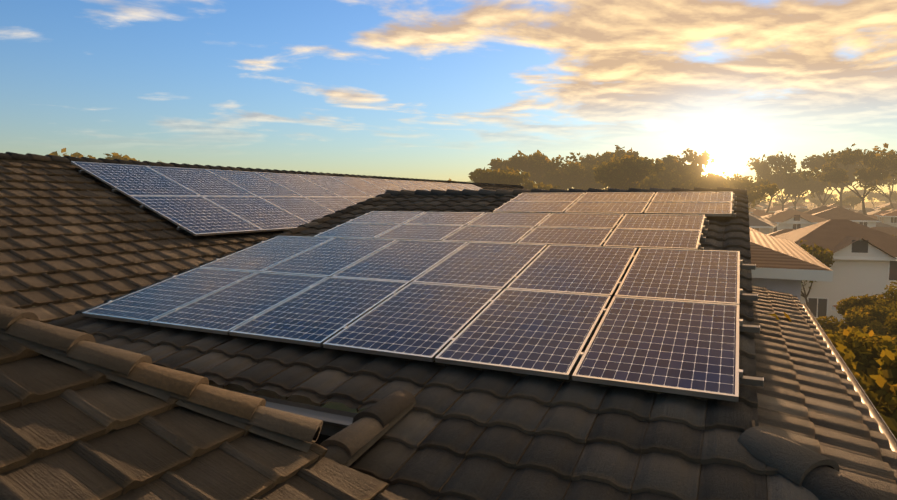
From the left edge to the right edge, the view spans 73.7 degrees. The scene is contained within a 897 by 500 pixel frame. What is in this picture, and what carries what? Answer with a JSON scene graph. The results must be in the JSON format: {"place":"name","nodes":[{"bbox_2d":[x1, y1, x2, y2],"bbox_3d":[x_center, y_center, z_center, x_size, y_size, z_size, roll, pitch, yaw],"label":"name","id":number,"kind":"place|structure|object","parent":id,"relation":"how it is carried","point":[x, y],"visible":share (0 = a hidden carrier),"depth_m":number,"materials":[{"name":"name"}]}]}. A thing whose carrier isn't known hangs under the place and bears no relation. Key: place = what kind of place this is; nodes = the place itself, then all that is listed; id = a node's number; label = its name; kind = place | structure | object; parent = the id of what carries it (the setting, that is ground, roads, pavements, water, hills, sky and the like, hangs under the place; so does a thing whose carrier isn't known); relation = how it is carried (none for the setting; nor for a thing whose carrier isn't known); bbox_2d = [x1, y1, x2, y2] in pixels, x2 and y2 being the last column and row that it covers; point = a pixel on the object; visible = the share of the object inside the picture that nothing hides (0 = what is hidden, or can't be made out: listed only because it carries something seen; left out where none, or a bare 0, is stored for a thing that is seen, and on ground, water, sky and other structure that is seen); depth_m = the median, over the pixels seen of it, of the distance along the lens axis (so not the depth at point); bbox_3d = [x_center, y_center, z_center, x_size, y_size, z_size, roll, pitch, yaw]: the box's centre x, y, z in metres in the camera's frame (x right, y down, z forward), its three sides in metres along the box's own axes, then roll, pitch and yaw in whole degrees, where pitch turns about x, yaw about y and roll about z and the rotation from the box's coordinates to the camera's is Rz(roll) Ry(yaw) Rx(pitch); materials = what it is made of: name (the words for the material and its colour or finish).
{"place":"outdoors","nodes":[
{"label":"outdoors","id":0,"kind":"place"},
{"bbox_2d":[0,0,896,201],"label":"sky","id":1,"kind":"structure","parent":0,"point":[419,89],"materials":[{"name":"blue"}]},
{"bbox_2d":[29,202,884,413],"bbox_3d":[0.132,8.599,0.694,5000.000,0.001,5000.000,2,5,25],"label":"ground","id":2,"kind":"structure","parent":0,"point":[337,406],"depth_m":59.42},
{"bbox_2d":[49,148,139,257],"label":"tree","id":3,"kind":"object","parent":2,"relation":"on","point":[113,157],"visible":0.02,"depth_m":70.32,"materials":[{"name":"green plant"}]},
{"bbox_2d":[467,166,559,189],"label":"tree","id":4,"kind":"object","parent":2,"relation":"on","point":[510,176],"visible":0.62,"depth_m":101.55,"materials":[{"name":"green plant"}]},
{"bbox_2d":[487,150,562,185],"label":"tree","id":5,"kind":"object","parent":2,"relation":"on","point":[527,163],"visible":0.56,"depth_m":152.59,"materials":[{"name":"green plant"}]},
{"bbox_2d":[523,169,563,187],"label":"tree","id":6,"kind":"object","parent":2,"relation":"on","point":[543,179],"visible":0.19,"depth_m":156.53,"materials":[{"name":"green plant"}]},
{"bbox_2d":[540,155,599,189],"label":"tree","id":7,"kind":"object","parent":2,"relation":"on","point":[576,171],"visible":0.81,"depth_m":147.38,"materials":[{"name":"green plant"}]},
{"bbox_2d":[559,174,606,189],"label":"tree","id":8,"kind":"object","parent":2,"relation":"on","point":[591,184],"visible":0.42,"depth_m":147.88,"materials":[{"name":"green plant"}]},
{"bbox_2d":[580,160,610,189],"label":"tree","id":9,"kind":"object","parent":2,"relation":"on","point":[587,165],"depth_m":161.06,"materials":[{"name":"green plant"}]},
{"bbox_2d":[565,145,644,187],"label":"tree","id":10,"kind":"object","parent":2,"relation":"on","point":[604,157],"visible":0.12,"depth_m":167.06,"materials":[{"name":"green plant"}]},
{"bbox_2d":[593,154,665,189],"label":"tree","id":11,"kind":"object","parent":2,"relation":"on","point":[628,172],"visible":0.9,"depth_m":108.18,"materials":[{"name":"green plant"}]},
{"bbox_2d":[644,167,681,188],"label":"tree","id":12,"kind":"object","parent":2,"relation":"on","point":[672,174],"visible":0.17,"depth_m":127.73,"materials":[{"name":"green plant"}]},
{"bbox_2d":[658,157,696,185],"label":"tree","id":13,"kind":"object","parent":2,"relation":"on","point":[686,175],"visible":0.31,"depth_m":129.35,"materials":[{"name":"green plant"}]},
{"bbox_2d":[655,148,714,186],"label":"tree","id":14,"kind":"object","parent":2,"relation":"on","point":[702,159],"visible":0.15,"depth_m":136.58,"materials":[{"name":"green plant"}]},
{"bbox_2d":[670,173,727,188],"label":"tree","id":15,"kind":"object","parent":2,"relation":"on","point":[691,184],"visible":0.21,"depth_m":117.23,"materials":[{"name":"green plant"}]},
{"bbox_2d":[677,172,728,187],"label":"tree","id":16,"kind":"object","parent":2,"relation":"on","point":[697,175],"visible":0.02,"depth_m":130.52,"materials":[{"name":"green plant"}]},
{"bbox_2d":[698,172,779,208],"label":"tree","id":17,"kind":"object","parent":2,"relation":"on","point":[745,183],"visible":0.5,"depth_m":111.31,"materials":[{"name":"green plant"}]},
{"bbox_2d":[728,174,777,205],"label":"tree","id":18,"kind":"object","parent":2,"relation":"on","point":[764,182],"visible":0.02,"depth_m":150.16,"materials":[{"name":"green plant"}]},
{"bbox_2d":[748,203,763,209],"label":"house","id":19,"kind":"structure","parent":2,"relation":"on","point":[759,207],"depth_m":276.71,"materials":[{"name":"ceramic"}]},
{"bbox_2d":[748,196,765,208],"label":"tree","id":20,"kind":"object","parent":2,"relation":"on","point":[756,202],"visible":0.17,"depth_m":270.84,"materials":[{"name":"green plant"}]},
{"bbox_2d":[754,172,794,210],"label":"tree","id":21,"kind":"object","parent":2,"relation":"on","point":[783,201],"visible":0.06,"depth_m":221.41,"materials":[{"name":"green plant"}]},
{"bbox_2d":[746,152,808,212],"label":"tree","id":22,"kind":"object","parent":2,"relation":"on","point":[763,169],"visible":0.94,"depth_m":200.91,"materials":[{"name":"green plant"}]},
{"bbox_2d":[772,195,792,203],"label":"tree","id":23,"kind":"object","parent":2,"relation":"on","point":[784,197],"visible":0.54,"depth_m":445.59,"materials":[{"name":"green plant"}]},
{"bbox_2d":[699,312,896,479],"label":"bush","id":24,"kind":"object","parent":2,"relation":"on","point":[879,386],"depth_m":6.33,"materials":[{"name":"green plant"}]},
{"bbox_2d":[777,177,818,209],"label":"tree","id":25,"kind":"object","parent":2,"relation":"on","point":[795,190],"visible":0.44,"depth_m":210.18,"materials":[{"name":"green plant"}]},
{"bbox_2d":[794,197,805,203],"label":"tree","id":26,"kind":"object","parent":2,"relation":"on","point":[801,200],"visible":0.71,"depth_m":425.83,"materials":[{"name":"green plant"}]},
{"bbox_2d":[796,240,834,309],"bbox_3d":[22.905,2.356,38.943,3.710,6.012,6.882,2,5,26],"label":"tree","id":27,"kind":"object","parent":2,"relation":"on","point":[823,257],"visible":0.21,"depth_m":37.93,"materials":[{"name":"green plant"}]},
{"bbox_2d":[811,199,829,206],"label":"tree","id":28,"kind":"object","parent":2,"relation":"on","point":[817,202],"visible":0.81,"depth_m":331.87,"materials":[{"name":"green plant"}]},
{"bbox_2d":[809,193,832,203],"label":"tree","id":29,"kind":"object","parent":2,"relation":"on","point":[823,195],"visible":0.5,"depth_m":382.80,"materials":[{"name":"green plant"}]},
{"bbox_2d":[807,170,855,205],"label":"tree","id":30,"kind":"object","parent":2,"relation":"on","point":[819,190],"visible":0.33,"depth_m":210.01,"materials":[{"name":"green plant"}]},
{"bbox_2d":[826,198,837,204],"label":"tree","id":31,"kind":"object","parent":2,"relation":"on","point":[831,201],"visible":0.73,"depth_m":360.45,"materials":[{"name":"green plant"}]},
{"bbox_2d":[773,219,896,322],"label":"house","id":32,"kind":"structure","parent":2,"relation":"on","point":[864,259],"depth_m":39.03,"materials":[{"name":"grey paint"}]},
{"bbox_2d":[801,149,869,207],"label":"tree","id":33,"kind":"object","parent":2,"relation":"on","point":[818,162],"visible":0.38,"depth_m":213.04,"materials":[{"name":"green plant"}]},
{"bbox_2d":[828,203,850,209],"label":"house","id":34,"kind":"structure","parent":2,"relation":"on","point":[833,205],"depth_m":252.52,"materials":[{"name":"ceramic"}]},
{"bbox_2d":[834,196,861,209],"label":"tree","id":35,"kind":"object","parent":2,"relation":"on","point":[853,201],"visible":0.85,"depth_m":250.07,"materials":[{"name":"green plant"}]},
{"bbox_2d":[801,143,896,214],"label":"tree","id":36,"kind":"object","parent":2,"relation":"on","point":[878,163],"visible":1,"depth_m":154.86,"materials":[{"name":"green plant"}]},
{"bbox_2d":[842,193,864,208],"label":"tree","id":37,"kind":"object","parent":2,"relation":"on","point":[844,195],"visible":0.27,"depth_m":358.43,"materials":[{"name":"green plant"}]},
{"bbox_2d":[816,280,896,343],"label":"bush","id":38,"kind":"object","parent":2,"relation":"on","point":[872,312],"visible":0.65,"depth_m":21.59,"materials":[{"name":"green plant"}]},
{"bbox_2d":[850,188,867,208],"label":"tree","id":39,"kind":"object","parent":2,"relation":"on","point":[861,192],"visible":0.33,"depth_m":480.60,"materials":[{"name":"green plant"}]},
{"bbox_2d":[822,311,896,345],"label":"bush","id":40,"kind":"object","parent":2,"relation":"on","point":[891,326],"depth_m":15.66,"materials":[{"name":"green plant"}]},
{"bbox_2d":[827,326,896,376],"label":"bush","id":41,"kind":"object","parent":2,"relation":"on","point":[867,351],"visible":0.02,"depth_m":8.80,"materials":[{"name":"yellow plant"}]},
{"bbox_2d":[850,160,896,208],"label":"tree","id":42,"kind":"object","parent":2,"relation":"on","point":[892,182],"visible":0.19,"depth_m":203.70,"materials":[{"name":"green plant"}]},
{"bbox_2d":[867,210,883,214],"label":"house","id":43,"kind":"structure","parent":2,"relation":"on","point":[872,212],"depth_m":204.35,"materials":[{"name":"stone"}]},
{"bbox_2d":[867,191,887,207],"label":"tree","id":44,"kind":"object","parent":2,"relation":"on","point":[871,195],"visible":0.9,"depth_m":397.24,"materials":[{"name":"green plant"}]},
{"bbox_2d":[887,192,896,200],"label":"tree","id":45,"kind":"object","parent":2,"relation":"on","point":[894,194],"visible":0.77,"depth_m":289.45,"materials":[{"name":"green plant"}]},
{"bbox_2d":[208,226,896,452],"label":"gutter","id":46,"kind":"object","parent":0,"point":[335,421],"depth_m":4.42,"materials":[{"name":"grey metal"}]},
{"bbox_2d":[0,305,407,499],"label":"roof tiles","id":47,"kind":"object","parent":46,"relation":"attached to","point":[84,416],"visible":1,"depth_m":2.78,"materials":[{"name":"brown tile"}]},
{"bbox_2d":[0,152,528,322],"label":"roof tiles","id":48,"kind":"object","parent":46,"relation":"on","point":[59,216],"visible":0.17,"depth_m":8.78,"materials":[{"name":"brown tile"}]},
{"bbox_2d":[71,161,479,235],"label":"array frames","id":49,"kind":"structure","parent":48,"relation":"on","point":[142,205],"depth_m":11.56,"materials":[{"name":"silver metal"}]},
{"bbox_2d":[74,162,481,233],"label":"solar panels","id":50,"kind":"object","parent":49,"relation":"in","point":[196,215],"visible":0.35,"depth_m":12.56,"materials":[{"name":"blue glass"}]},
{"bbox_2d":[47,187,896,499],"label":"roof tiles","id":51,"kind":"object","parent":46,"relation":"on","point":[427,431],"visible":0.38,"depth_m":3.69,"materials":[{"name":"brown tile"}]},
{"bbox_2d":[82,236,763,401],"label":"array frames","id":52,"kind":"structure","parent":51,"relation":"on","point":[740,378],"depth_m":5.20,"materials":[{"name":"silver metal"}]},
{"bbox_2d":[87,236,737,394],"bbox_3d":[-0.392,0.336,6.225,6.115,0.633,2.969,2,5,25],"label":"array glass","id":53,"kind":"object","parent":52,"relation":"in","point":[679,344],"visible":1,"depth_m":5.56,"materials":[{"name":"blue glass"}]},
{"bbox_2d":[314,211,708,249],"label":"array frames","id":54,"kind":"structure","parent":51,"relation":"on","point":[702,229],"depth_m":7.88,"materials":[{"name":"silver metal"}]},
{"bbox_2d":[317,212,702,247],"bbox_3d":[0.701,-0.327,8.217,5.085,0.324,1.512,2,5,25],"label":"array glass","id":55,"kind":"object","parent":54,"relation":"in","point":[659,238],"visible":1,"depth_m":7.97,"materials":[{"name":"blue glass"}]},
{"bbox_2d":[493,192,736,216],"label":"array frames","id":56,"kind":"structure","parent":51,"relation":"on","point":[653,196],"depth_m":8.68,"materials":[{"name":"silver metal"}]},
{"bbox_2d":[496,192,730,212],"bbox_3d":[2.473,-0.730,9.063,3.265,0.290,1.355,2,5,25],"label":"array glass","id":57,"kind":"object","parent":56,"relation":"in","point":[659,207],"visible":0.92,"depth_m":8.97,"materials":[{"name":"blue glass"}]},
{"bbox_2d":[752,285,896,498],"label":"roof tiles","id":58,"kind":"object","parent":46,"relation":"attached to","point":[808,396],"visible":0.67,"depth_m":4.27,"materials":[{"name":"brown tile"}]},
{"bbox_2d":[752,209,772,216],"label":"house","id":59,"kind":"structure","parent":0,"point":[758,212],"depth_m":189.60,"materials":[{"name":"ceramic"}]},
{"bbox_2d":[755,202,770,209],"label":"house","id":60,"kind":"structure","parent":0,"point":[765,206],"depth_m":308.83,"materials":[{"name":"stone"}]},
{"bbox_2d":[749,213,778,233],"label":"house","id":61,"kind":"structure","parent":0,"point":[761,225],"depth_m":81.65,"materials":[{"name":"paint"}]},
{"bbox_2d":[764,206,793,212],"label":"house","id":62,"kind":"structure","parent":0,"point":[773,209],"depth_m":289.19,"materials":[{"name":"ceramic"}]},
{"bbox_2d":[766,229,793,235],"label":"house","id":63,"kind":"structure","parent":0,"point":[779,232],"depth_m":72.45,"materials":[{"name":"brown"}]},
{"bbox_2d":[774,208,793,212],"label":"house","id":64,"kind":"structure","parent":0,"point":[784,209],"depth_m":264.43,"materials":[{"name":"tile"}]},
{"bbox_2d":[750,231,832,300],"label":"house wing","id":65,"kind":"structure","parent":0,"point":[785,266],"depth_m":12.94,"materials":[{"name":"brown tile"}]},
{"bbox_2d":[761,210,826,231],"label":"house","id":66,"kind":"structure","parent":0,"point":[791,219],"depth_m":95.88,"materials":[{"name":"brown"}]},
{"bbox_2d":[784,202,807,207],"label":"house","id":67,"kind":"structure","parent":0,"point":[791,204],"depth_m":304.93,"materials":[{"name":"ceramic"}]},
{"bbox_2d":[804,205,830,214],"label":"roof","id":68,"kind":"structure","parent":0,"point":[817,209],"depth_m":139.51,"materials":[{"name":"beige"}]},
{"bbox_2d":[812,206,879,227],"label":"house","id":69,"kind":"structure","parent":0,"point":[838,212],"depth_m":105.56,"materials":[{"name":"brown"}]},
{"bbox_2d":[832,298,880,314],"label":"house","id":70,"kind":"structure","parent":0,"point":[834,308],"depth_m":33.52,"materials":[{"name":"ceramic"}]},
{"bbox_2d":[855,208,874,212],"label":"house","id":71,"kind":"structure","parent":0,"point":[868,210],"depth_m":234.16,"materials":[{"name":"tile"}]},
{"bbox_2d":[868,211,887,217],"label":"roof","id":72,"kind":"structure","parent":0,"point":[871,215],"depth_m":163.48,"materials":[{"name":"ceramic"}]},
{"bbox_2d":[871,227,896,236],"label":"house","id":73,"kind":"structure","parent":0,"point":[890,230],"depth_m":78.92,"materials":[{"name":"beige"}]},
{"bbox_2d":[874,209,896,226],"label":"house","id":74,"kind":"structure","parent":0,"point":[889,218],"depth_m":131.56,"materials":[{"name":"paint"}]},
{"bbox_2d":[875,204,896,209],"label":"roof","id":75,"kind":"structure","parent":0,"point":[894,206],"depth_m":220.20,"materials":[{"name":"brown"}]},
{"bbox_2d":[876,222,896,228],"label":"house","id":76,"kind":"structure","parent":0,"point":[879,224],"depth_m":116.29,"materials":[{"name":"tile"}]},
{"bbox_2d":[876,202,896,206],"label":"roof","id":77,"kind":"structure","parent":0,"point":[886,204],"depth_m":287.44,"materials":[{"name":"beige"}]},
{"bbox_2d":[880,198,895,202],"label":"tree","id":78,"kind":"object","parent":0,"point":[885,199],"visible":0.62,"depth_m":409.68,"materials":[{"name":"green plant"}]}
]}

